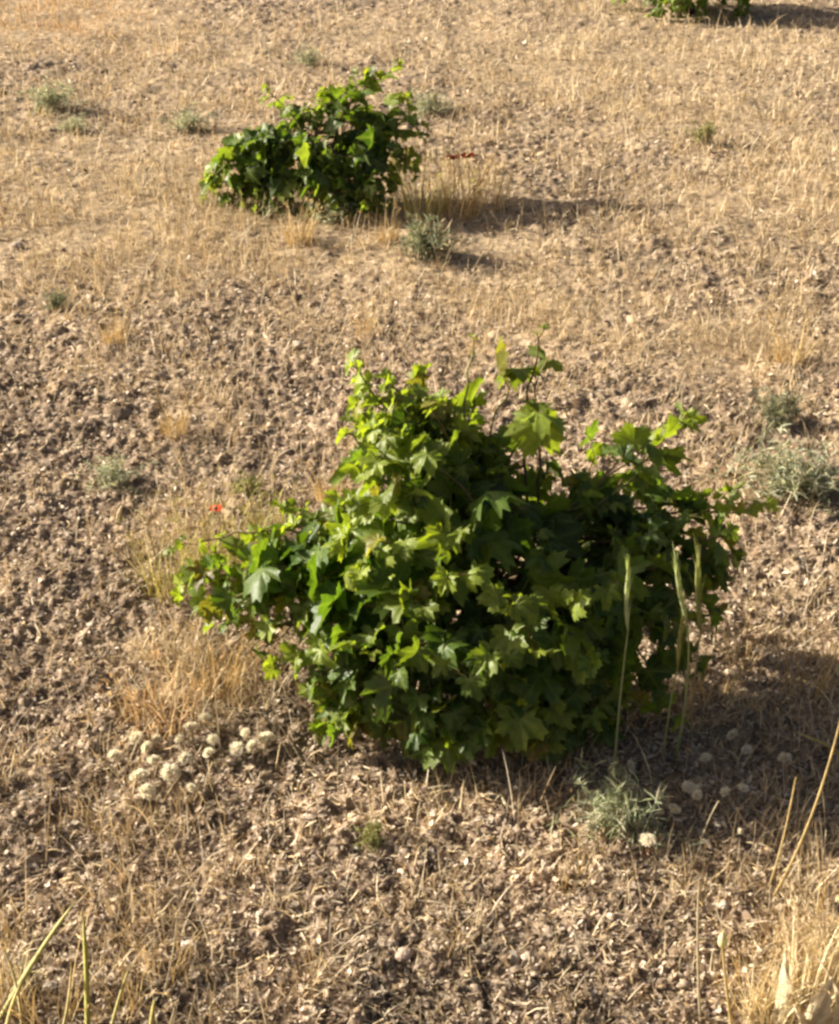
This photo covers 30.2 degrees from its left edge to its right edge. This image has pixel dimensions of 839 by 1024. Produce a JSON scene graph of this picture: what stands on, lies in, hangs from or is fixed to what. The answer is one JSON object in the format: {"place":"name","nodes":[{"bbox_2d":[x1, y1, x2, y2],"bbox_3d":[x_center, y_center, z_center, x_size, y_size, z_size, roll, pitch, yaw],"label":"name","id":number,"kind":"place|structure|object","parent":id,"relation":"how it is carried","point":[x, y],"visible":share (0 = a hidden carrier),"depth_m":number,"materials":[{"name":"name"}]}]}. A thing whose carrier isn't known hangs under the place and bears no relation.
{"place":"outdoors","nodes":[
{"label":"outdoors","id":0,"kind":"place"},
{"bbox_2d":[0,0,838,1023],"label":"ground","id":1,"kind":"structure","parent":0,"point":[344,272],"depth_m":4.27,"materials":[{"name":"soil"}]},
{"bbox_2d":[1,945,22,1023],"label":"coarse grass","id":2,"kind":"structure","parent":1,"relation":"on","point":[16,987],"depth_m":2.08,"materials":[{"name":"plant"}]},
{"bbox_2d":[5,983,20,1023],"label":"coarse grass","id":3,"kind":"structure","parent":1,"relation":"on","point":[8,1018],"depth_m":2.08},
{"bbox_2d":[0,877,40,950],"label":"dry grass tuft","id":4,"kind":"object","parent":1,"relation":"on","point":[4,933],"visible":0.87,"depth_m":2.34,"materials":[{"name":"plant"}]},
{"bbox_2d":[0,916,48,1019],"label":"dry grass tuft","id":5,"kind":"object","parent":1,"relation":"on","point":[10,988],"visible":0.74,"depth_m":2.22,"materials":[{"name":"plant"}]},
{"bbox_2d":[0,902,74,1022],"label":"coarse grass","id":6,"kind":"structure","parent":1,"relation":"on","point":[29,968],"depth_m":2.08,"materials":[{"name":"plant"}]},
{"bbox_2d":[46,777,52,864],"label":"grass stalk","id":7,"kind":"object","parent":1,"relation":"on","point":[48,823],"depth_m":2.43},
{"bbox_2d":[42,981,56,991],"bbox_3d":[-0.534,0.684,2.243,0.019,0.010,0.021,23,36,35],"label":"stone","id":8,"kind":"object","parent":1,"relation":"on","point":[52,983],"visible":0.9,"depth_m":2.24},
{"bbox_2d":[0,907,103,1023],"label":"dry grass tuft","id":9,"kind":"object","parent":1,"relation":"on","point":[35,1014],"visible":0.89,"depth_m":2.17,"materials":[{"name":"plant"}]},
{"bbox_2d":[35,286,68,311],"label":"silvery herb","id":10,"kind":"object","parent":1,"relation":"on","point":[55,303],"visible":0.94,"depth_m":4.58,"materials":[{"name":"green plant"}]},
{"bbox_2d":[17,72,97,116],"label":"silvery herb","id":11,"kind":"object","parent":1,"relation":"on","point":[38,97],"visible":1,"depth_m":6.51,"materials":[{"name":"green plant"}]},
{"bbox_2d":[62,964,71,1023],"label":"coarse grass","id":12,"kind":"structure","parent":1,"relation":"on","point":[67,1003],"depth_m":2.08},
{"bbox_2d":[54,112,89,135],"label":"silvery herb","id":13,"kind":"object","parent":1,"relation":"on","point":[79,126],"visible":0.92,"depth_m":6.26,"materials":[{"name":"green plant"}]},
{"bbox_2d":[83,915,89,1023],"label":"coarse grass","id":14,"kind":"structure","parent":1,"relation":"on","point":[86,984],"depth_m":2.06,"materials":[{"name":"plant"}]},
{"bbox_2d":[68,297,135,344],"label":"dry grass tuft","id":15,"kind":"object","parent":1,"relation":"on","point":[113,337],"visible":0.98,"depth_m":4.33,"materials":[{"name":"plant"}]},
{"bbox_2d":[99,785,105,847],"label":"grass stalk","id":16,"kind":"object","parent":1,"relation":"on","point":[102,816],"depth_m":2.48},
{"bbox_2d":[102,933,105,991],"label":"grass stalk","id":17,"kind":"object","parent":1,"relation":"on","point":[103,963],"depth_m":2.21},
{"bbox_2d":[106,749,122,777],"bbox_3d":[-0.526,0.431,2.670,0.030,0.050,0.032,11,-2,38],"label":"seed head","id":18,"kind":"object","parent":1,"relation":"on","point":[113,755],"visible":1,"depth_m":2.67},
{"bbox_2d":[71,449,158,496],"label":"silvery herb","id":19,"kind":"object","parent":1,"relation":"on","point":[113,476],"visible":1,"depth_m":3.58,"materials":[{"name":"green plant"}]},
{"bbox_2d":[110,966,129,1023],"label":"coarse grass","id":20,"kind":"structure","parent":1,"relation":"on","point":[117,1003],"depth_m":2.08,"materials":[{"name":"plant"}]},
{"bbox_2d":[70,911,173,1023],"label":"dry grass tuft","id":21,"kind":"object","parent":1,"relation":"on","point":[128,991],"visible":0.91,"depth_m":2.20,"materials":[{"name":"plant"}]},
{"bbox_2d":[128,731,144,744],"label":"seed head","id":22,"kind":"object","parent":1,"relation":"on","point":[136,735],"visible":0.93,"depth_m":2.72},
{"bbox_2d":[128,767,148,784],"bbox_3d":[-0.474,0.454,2.634,0.036,0.044,0.034,-1,29,-2],"label":"seed head","id":23,"kind":"object","parent":1,"relation":"on","point":[141,775],"visible":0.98,"depth_m":2.62},
{"bbox_2d":[137,782,155,802],"bbox_3d":[-0.454,0.475,2.598,0.037,0.049,0.031,22,36,34],"label":"seed head","id":24,"kind":"object","parent":1,"relation":"on","point":[145,789],"visible":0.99,"depth_m":2.59},
{"bbox_2d":[140,740,159,753],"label":"seed head","id":25,"kind":"object","parent":1,"relation":"on","point":[147,746],"visible":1,"depth_m":2.71},
{"bbox_2d":[64,639,237,752],"bbox_3d":[-0.468,0.325,2.796,0.252,0.146,0.306,24,37,36],"label":"dry grass tuft","id":26,"kind":"object","parent":1,"relation":"on","point":[142,706],"visible":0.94,"depth_m":2.78,"materials":[{"name":"plant"}]},
{"bbox_2d":[149,998,155,1023],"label":"coarse grass","id":27,"kind":"structure","parent":1,"relation":"on","point":[152,1015],"depth_m":2.09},
{"bbox_2d":[146,754,160,775],"bbox_3d":[-0.456,0.431,2.669,0.026,0.035,0.028,-23,37,-36],"label":"seed head","id":28,"kind":"object","parent":1,"relation":"on","point":[153,759],"visible":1,"depth_m":2.66},
{"bbox_2d":[150,733,161,743],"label":"seed head","id":29,"kind":"object","parent":1,"relation":"on","point":[157,739],"visible":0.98,"depth_m":2.73},
{"bbox_2d":[108,906,229,987],"bbox_3d":[-0.360,0.623,2.235,0.141,0.129,0.130,13,32,22],"label":"dry grass tuft","id":30,"kind":"object","parent":1,"relation":"on","point":[173,969],"visible":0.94,"depth_m":2.25,"materials":[{"name":"plant"}]},
{"bbox_2d":[158,762,179,783],"bbox_3d":[-0.423,0.454,2.640,0.038,0.061,0.036,12,31,20],"label":"seed head","id":31,"kind":"object","parent":1,"relation":"on","point":[168,772],"visible":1,"depth_m":2.63},
{"bbox_2d":[162,917,177,998],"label":"grass stalk","id":32,"kind":"object","parent":1,"relation":"on","point":[165,988],"depth_m":2.19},
{"bbox_2d":[147,390,201,439],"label":"dry grass tuft","id":33,"kind":"object","parent":1,"relation":"on","point":[180,425],"visible":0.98,"depth_m":3.83,"materials":[{"name":"plant"}]},
{"bbox_2d":[117,494,240,606],"bbox_3d":[-0.491,0.074,3.178,0.251,0.199,0.277,-13,31,-21],"label":"dry grass tuft","id":34,"kind":"object","parent":1,"relation":"on","point":[155,580],"visible":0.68,"depth_m":3.17,"materials":[{"name":"plant"}]},
{"bbox_2d":[150,101,217,132],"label":"silvery herb","id":35,"kind":"object","parent":1,"relation":"on","point":[187,118],"visible":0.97,"depth_m":6.29,"materials":[{"name":"green plant"}]},
{"bbox_2d":[176,751,193,764],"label":"seed head","id":36,"kind":"object","parent":1,"relation":"on","point":[184,757],"visible":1,"depth_m":2.68},
{"bbox_2d":[180,939,197,950],"bbox_3d":[-0.342,0.642,2.308,0.027,0.014,0.020,4,29,7],"label":"stone","id":37,"kind":"object","parent":1,"relation":"on","point":[185,943],"visible":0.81,"depth_m":2.30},
{"bbox_2d":[183,722,196,740],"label":"seed head","id":38,"kind":"object","parent":1,"relation":"on","point":[188,726],"visible":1,"depth_m":2.74},
{"bbox_2d":[186,783,197,797],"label":"seed head","id":39,"kind":"object","parent":1,"relation":"on","point":[192,787],"visible":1,"depth_m":2.60},
{"bbox_2d":[198,712,210,725],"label":"seed head","id":40,"kind":"object","parent":1,"relation":"on","point":[204,716],"visible":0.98,"depth_m":2.77},
{"bbox_2d":[136,468,281,583],"bbox_3d":[-0.434,0.029,3.239,0.292,0.210,0.264,4,29,7],"label":"dry grass tuft","id":41,"kind":"object","parent":1,"relation":"on","point":[236,559],"visible":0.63,"depth_m":3.24,"materials":[{"name":"plant"}]},
{"bbox_2d":[202,747,218,762],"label":"seed head","id":42,"kind":"object","parent":1,"relation":"on","point":[207,752],"visible":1,"depth_m":2.68},
{"bbox_2d":[206,733,219,750],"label":"seed head","id":43,"kind":"object","parent":1,"relation":"on","point":[210,740],"visible":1,"depth_m":2.71},
{"bbox_2d":[183,617,264,698],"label":"dry grass tuft","id":44,"kind":"object","parent":1,"relation":"on","point":[235,675],"visible":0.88,"depth_m":2.88,"materials":[{"name":"plant"}]},
{"bbox_2d":[228,741,246,756],"bbox_3d":[-0.317,0.416,2.698,0.030,0.039,0.031,2,29,4],"label":"seed head","id":45,"kind":"object","parent":1,"relation":"on","point":[236,748],"visible":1,"depth_m":2.69},
{"bbox_2d":[240,727,250,741],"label":"seed head","id":46,"kind":"object","parent":1,"relation":"on","point":[245,732],"visible":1,"depth_m":2.72},
{"bbox_2d":[225,468,268,496],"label":"silvery herb","id":47,"kind":"object","parent":1,"relation":"on","point":[251,481],"visible":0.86,"depth_m":3.54,"materials":[{"name":"green plant"}]},
{"bbox_2d":[246,737,262,752],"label":"seed head","id":48,"kind":"object","parent":1,"relation":"on","point":[251,745],"visible":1,"depth_m":2.72},
{"bbox_2d":[219,471,303,537],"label":"dry grass tuft","id":49,"kind":"object","parent":1,"relation":"on","point":[263,519],"visible":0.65,"depth_m":3.38,"materials":[{"name":"plant"}]},
{"bbox_2d":[256,731,275,752],"bbox_3d":[-0.271,0.407,2.743,0.036,0.050,0.037,-17,33,-27],"label":"seed head","id":50,"kind":"object","parent":1,"relation":"on","point":[265,737],"visible":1,"depth_m":2.73},
{"bbox_2d":[268,192,338,247],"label":"dry grass tuft","id":51,"kind":"object","parent":1,"relation":"on","point":[302,232],"visible":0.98,"depth_m":5.07,"materials":[{"name":"plant"}]},
{"bbox_2d":[286,43,325,67],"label":"silvery herb","id":52,"kind":"object","parent":1,"relation":"on","point":[307,58],"visible":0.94,"depth_m":7.28,"materials":[{"name":"green plant"}]},
{"bbox_2d":[198,58,429,219],"bbox_3d":[-0.367,-1.260,5.338,0.819,0.500,0.486,0,29,0],"label":"grapevine","id":53,"kind":"object","parent":1,"relation":"on","point":[359,154],"visible":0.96,"depth_m":5.30,"materials":[{"name":"green plant"}]},
{"bbox_2d":[296,448,348,504],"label":"dry grass tuft","id":54,"kind":"object","parent":1,"relation":"on","point":[324,495],"visible":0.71,"depth_m":3.51,"materials":[{"name":"plant"}]},
{"bbox_2d":[295,191,358,229],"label":"silvery herb","id":55,"kind":"object","parent":1,"relation":"on","point":[327,207],"visible":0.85,"depth_m":5.23,"materials":[{"name":"green plant"}]},
{"bbox_2d":[331,275,387,335],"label":"dry grass tuft","id":56,"kind":"object","parent":1,"relation":"on","point":[366,325],"visible":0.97,"depth_m":4.38,"materials":[{"name":"plant"}]},
{"bbox_2d":[353,816,393,855],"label":"silvery herb","id":57,"kind":"object","parent":1,"relation":"on","point":[372,838],"visible":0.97,"depth_m":2.51,"materials":[{"name":"green plant"}]},
{"bbox_2d":[353,202,403,243],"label":"dry grass tuft","id":58,"kind":"object","parent":1,"relation":"on","point":[390,232],"visible":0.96,"depth_m":5.10,"materials":[{"name":"plant"}]},
{"bbox_2d":[394,946,413,961],"bbox_3d":[-0.023,0.654,2.300,0.031,0.013,0.026,-17,33,-28],"label":"stone","id":59,"kind":"object","parent":1,"relation":"on","point":[401,954],"visible":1,"depth_m":2.29,"materials":[{"name":"stone"}]},
{"bbox_2d":[0,0,838,1023],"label":"soil clods","id":60,"kind":"object","parent":1,"relation":"on","point":[386,882],"visible":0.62,"depth_m":2.70,"materials":[{"name":"soil"}]},
{"bbox_2d":[405,86,456,120],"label":"silvery herb","id":61,"kind":"object","parent":1,"relation":"on","point":[426,103],"visible":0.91,"depth_m":6.42,"materials":[{"name":"green plant"}]},
{"bbox_2d":[384,146,478,222],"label":"dry grass tuft","id":62,"kind":"object","parent":1,"relation":"on","point":[406,201],"visible":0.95,"depth_m":5.25,"materials":[{"name":"plant"}]},
{"bbox_2d":[391,210,474,266],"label":"silvery herb","id":63,"kind":"object","parent":1,"relation":"on","point":[424,240],"visible":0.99,"depth_m":4.92,"materials":[{"name":"green plant"}]},
{"bbox_2d":[418,144,504,221],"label":"dry grass tuft","id":64,"kind":"object","parent":1,"relation":"on","point":[469,204],"visible":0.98,"depth_m":5.28,"materials":[{"name":"plant"}]},
{"bbox_2d":[163,324,780,773],"bbox_3d":[0.100,0.066,2.711,1.151,0.709,0.613,0,29,0],"label":"grapevine","id":65,"kind":"object","parent":1,"relation":"on","point":[533,650],"visible":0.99,"depth_m":2.65,"materials":[{"name":"green plant"}]},
{"bbox_2d":[447,129,536,213],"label":"dry grass tuft","id":66,"kind":"object","parent":1,"relation":"on","point":[479,174],"visible":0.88,"depth_m":5.35,"materials":[{"name":"plant"}]},
{"bbox_2d":[532,812,604,892],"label":"dry grass tuft","id":67,"kind":"object","parent":1,"relation":"on","point":[571,865],"visible":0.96,"depth_m":2.43,"materials":[{"name":"plant"}]},
{"bbox_2d":[613,553,633,774],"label":"grass stalk","id":68,"kind":"object","parent":1,"relation":"on","point":[626,603],"depth_m":2.53,"materials":[{"name":"plant"}]},
{"bbox_2d":[618,759,634,773],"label":"seed head","id":69,"kind":"object","parent":1,"relation":"on","point":[630,765],"visible":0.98,"depth_m":2.65},
{"bbox_2d":[544,751,713,858],"bbox_3d":[0.326,0.492,2.510,0.213,0.156,0.262,-18,34,-30],"label":"silvery herb","id":70,"kind":"object","parent":1,"relation":"on","point":[611,808],"visible":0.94,"depth_m":2.51,"materials":[{"name":"green plant"}]},
{"bbox_2d":[639,832,656,850],"bbox_3d":[0.360,0.524,2.459,0.031,0.034,0.028,8,30,14],"label":"seed head","id":71,"kind":"object","parent":1,"relation":"on","point":[647,840],"visible":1,"depth_m":2.45},
{"bbox_2d":[666,803,681,821],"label":"seed head","id":72,"kind":"object","parent":1,"relation":"on","point":[673,807],"visible":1,"depth_m":2.52},
{"bbox_2d":[662,593,687,756],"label":"grass stalk","id":73,"kind":"object","parent":1,"relation":"on","point":[679,639],"depth_m":2.55,"materials":[{"name":"plant"}]},
{"bbox_2d":[671,542,689,762],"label":"grass stalk","id":74,"kind":"object","parent":1,"relation":"on","point":[679,586],"depth_m":2.53,"materials":[{"name":"plant"}]},
{"bbox_2d":[611,0,752,20],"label":"grapevine","id":75,"kind":"object","parent":1,"relation":"on","point":[681,8],"visible":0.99,"depth_m":8.12,"materials":[{"name":"green plant"}]},
{"bbox_2d":[682,780,695,793],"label":"seed head","id":76,"kind":"object","parent":1,"relation":"on","point":[689,787],"visible":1,"depth_m":2.59},
{"bbox_2d":[691,789,702,800],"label":"seed head","id":77,"kind":"object","parent":1,"relation":"on","point":[696,794],"visible":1,"depth_m":2.57},
{"bbox_2d":[689,534,705,740],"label":"grass stalk","id":78,"kind":"object","parent":1,"relation":"on","point":[698,595],"depth_m":2.55,"materials":[{"name":"plant"}]},
{"bbox_2d":[697,878,701,1018],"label":"grass stalk","id":79,"kind":"object","parent":1,"relation":"on","point":[699,996],"depth_m":2.14,"materials":[{"name":"plant"}]},
{"bbox_2d":[681,119,723,143],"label":"silvery herb","id":80,"kind":"object","parent":1,"relation":"on","point":[708,130],"visible":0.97,"depth_m":6.08,"materials":[{"name":"green plant"}]},
{"bbox_2d":[699,752,711,770],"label":"seed head","id":81,"kind":"object","parent":1,"relation":"on","point":[705,757],"visible":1,"depth_m":2.67},
{"bbox_2d":[698,800,718,847],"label":"grass stalk","id":82,"kind":"object","parent":1,"relation":"on","point":[707,823],"depth_m":2.48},
{"bbox_2d":[675,625,753,702],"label":"dry grass tuft","id":83,"kind":"object","parent":1,"relation":"on","point":[700,686],"visible":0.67,"depth_m":2.86,"materials":[{"name":"plant"}]},
{"bbox_2d":[718,929,732,1023],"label":"grass stalk","id":84,"kind":"object","parent":1,"relation":"on","point":[722,941],"depth_m":2.12,"materials":[{"name":"plant"}]},
{"bbox_2d":[720,787,730,801],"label":"seed head","id":85,"kind":"object","parent":1,"relation":"on","point":[723,790],"visible":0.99,"depth_m":2.56},
{"bbox_2d":[726,728,742,744],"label":"seed head","id":86,"kind":"object","parent":1,"relation":"on","point":[730,735],"visible":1,"depth_m":2.71},
{"bbox_2d":[698,591,778,671],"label":"dry grass tuft","id":87,"kind":"object","parent":1,"relation":"on","point":[750,647],"visible":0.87,"depth_m":2.94,"materials":[{"name":"plant"}]},
{"bbox_2d":[737,783,749,794],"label":"seed head","id":88,"kind":"object","parent":1,"relation":"on","point":[743,787],"visible":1,"depth_m":2.59},
{"bbox_2d":[740,744,752,754],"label":"seed head","id":89,"kind":"object","parent":1,"relation":"on","point":[747,749],"visible":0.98,"depth_m":2.70},
{"bbox_2d":[691,932,824,1023],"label":"dry grass tuft","id":90,"kind":"object","parent":1,"relation":"on","point":[755,1005],"visible":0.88,"depth_m":2.18,"materials":[{"name":"plant"}]},
{"bbox_2d":[700,893,829,1018],"bbox_3d":[0.474,0.640,2.185,0.173,0.172,0.188,-1,29,-1],"label":"dry grass tuft","id":91,"kind":"object","parent":1,"relation":"on","point":[739,959],"visible":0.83,"depth_m":2.22,"materials":[{"name":"plant"}]},
{"bbox_2d":[694,417,837,517],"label":"silvery herb","id":92,"kind":"object","parent":1,"relation":"on","point":[778,477],"visible":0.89,"depth_m":3.52,"materials":[{"name":"green plant"}]},
{"bbox_2d":[711,893,838,1023],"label":"dry grass tuft","id":93,"kind":"object","parent":1,"relation":"on","point":[814,966],"visible":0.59,"depth_m":2.21,"materials":[{"name":"plant"}]},
{"bbox_2d":[767,777,796,888],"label":"grass stalk","id":94,"kind":"object","parent":1,"relation":"on","point":[777,860],"depth_m":2.35,"materials":[{"name":"plant"}]},
{"bbox_2d":[746,308,819,367],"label":"dry grass tuft","id":95,"kind":"object","parent":1,"relation":"on","point":[787,351],"visible":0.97,"depth_m":4.20,"materials":[{"name":"plant"}]},
{"bbox_2d":[739,384,827,437],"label":"silvery herb","id":96,"kind":"object","parent":1,"relation":"on","point":[778,414],"visible":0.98,"depth_m":3.84,"materials":[{"name":"green plant"}]},
{"bbox_2d":[774,952,794,1023],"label":"dry sheath","id":97,"kind":"object","parent":1,"relation":"on","point":[786,982],"visible":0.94,"depth_m":2.15,"materials":[{"name":"plant"}]},
{"bbox_2d":[777,752,792,764],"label":"seed head","id":98,"kind":"object","parent":1,"relation":"on","point":[781,757],"visible":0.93,"depth_m":2.67},
{"bbox_2d":[748,608,838,708],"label":"dry grass tuft","id":99,"kind":"object","parent":1,"relation":"on","point":[821,680],"visible":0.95,"depth_m":2.84,"materials":[{"name":"plant"}]},
{"bbox_2d":[759,447,838,520],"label":"silvery herb","id":100,"kind":"object","parent":1,"relation":"on","point":[814,487],"visible":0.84,"depth_m":3.50,"materials":[{"name":"green plant"}]},
{"bbox_2d":[759,868,838,1003],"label":"dry grass tuft","id":101,"kind":"object","parent":1,"relation":"on","point":[830,951],"visible":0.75,"depth_m":2.24,"materials":[{"name":"plant"}]},
{"bbox_2d":[761,818,838,933],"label":"dry grass tuft","id":102,"kind":"object","parent":1,"relation":"on","point":[822,898],"visible":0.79,"depth_m":2.37,"materials":[{"name":"plant"}]},
{"bbox_2d":[793,1003,808,1023],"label":"dry sheath","id":103,"kind":"object","parent":1,"relation":"on","point":[798,1013],"visible":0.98,"depth_m":2.13,"materials":[{"name":"plant"}]},
{"bbox_2d":[770,724,838,899],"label":"grass stalk","id":104,"kind":"object","parent":1,"relation":"on","point":[805,830],"depth_m":2.30,"materials":[{"name":"plant"}]},
{"bbox_2d":[796,977,833,1023],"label":"dry sheath","id":105,"kind":"object","parent":1,"relation":"on","point":[819,1005],"visible":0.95,"depth_m":2.13,"materials":[{"name":"plant"}]},
{"bbox_2d":[792,731,838,754],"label":"coarse grass","id":106,"kind":"structure","parent":1,"relation":"on","point":[836,751],"depth_m":2.57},
{"bbox_2d":[798,615,838,668],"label":"dry grass tuft","id":107,"kind":"object","parent":1,"relation":"on","point":[815,653],"visible":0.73,"depth_m":2.95,"materials":[{"name":"plant"}]},
{"bbox_2d":[814,954,838,1008],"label":"dry sheath","id":108,"kind":"object","parent":1,"relation":"on","point":[836,991],"visible":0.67,"depth_m":2.12,"materials":[{"name":"plant"}]},
{"bbox_2d":[826,1000,838,1023],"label":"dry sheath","id":109,"kind":"object","parent":1,"relation":"on","point":[835,1015],"visible":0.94,"depth_m":2.14,"materials":[{"name":"plant"}]},
{"bbox_2d":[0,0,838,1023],"bbox_3d":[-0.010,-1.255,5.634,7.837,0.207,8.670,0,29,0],"label":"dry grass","id":110,"kind":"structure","parent":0,"point":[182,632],"depth_m":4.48,"materials":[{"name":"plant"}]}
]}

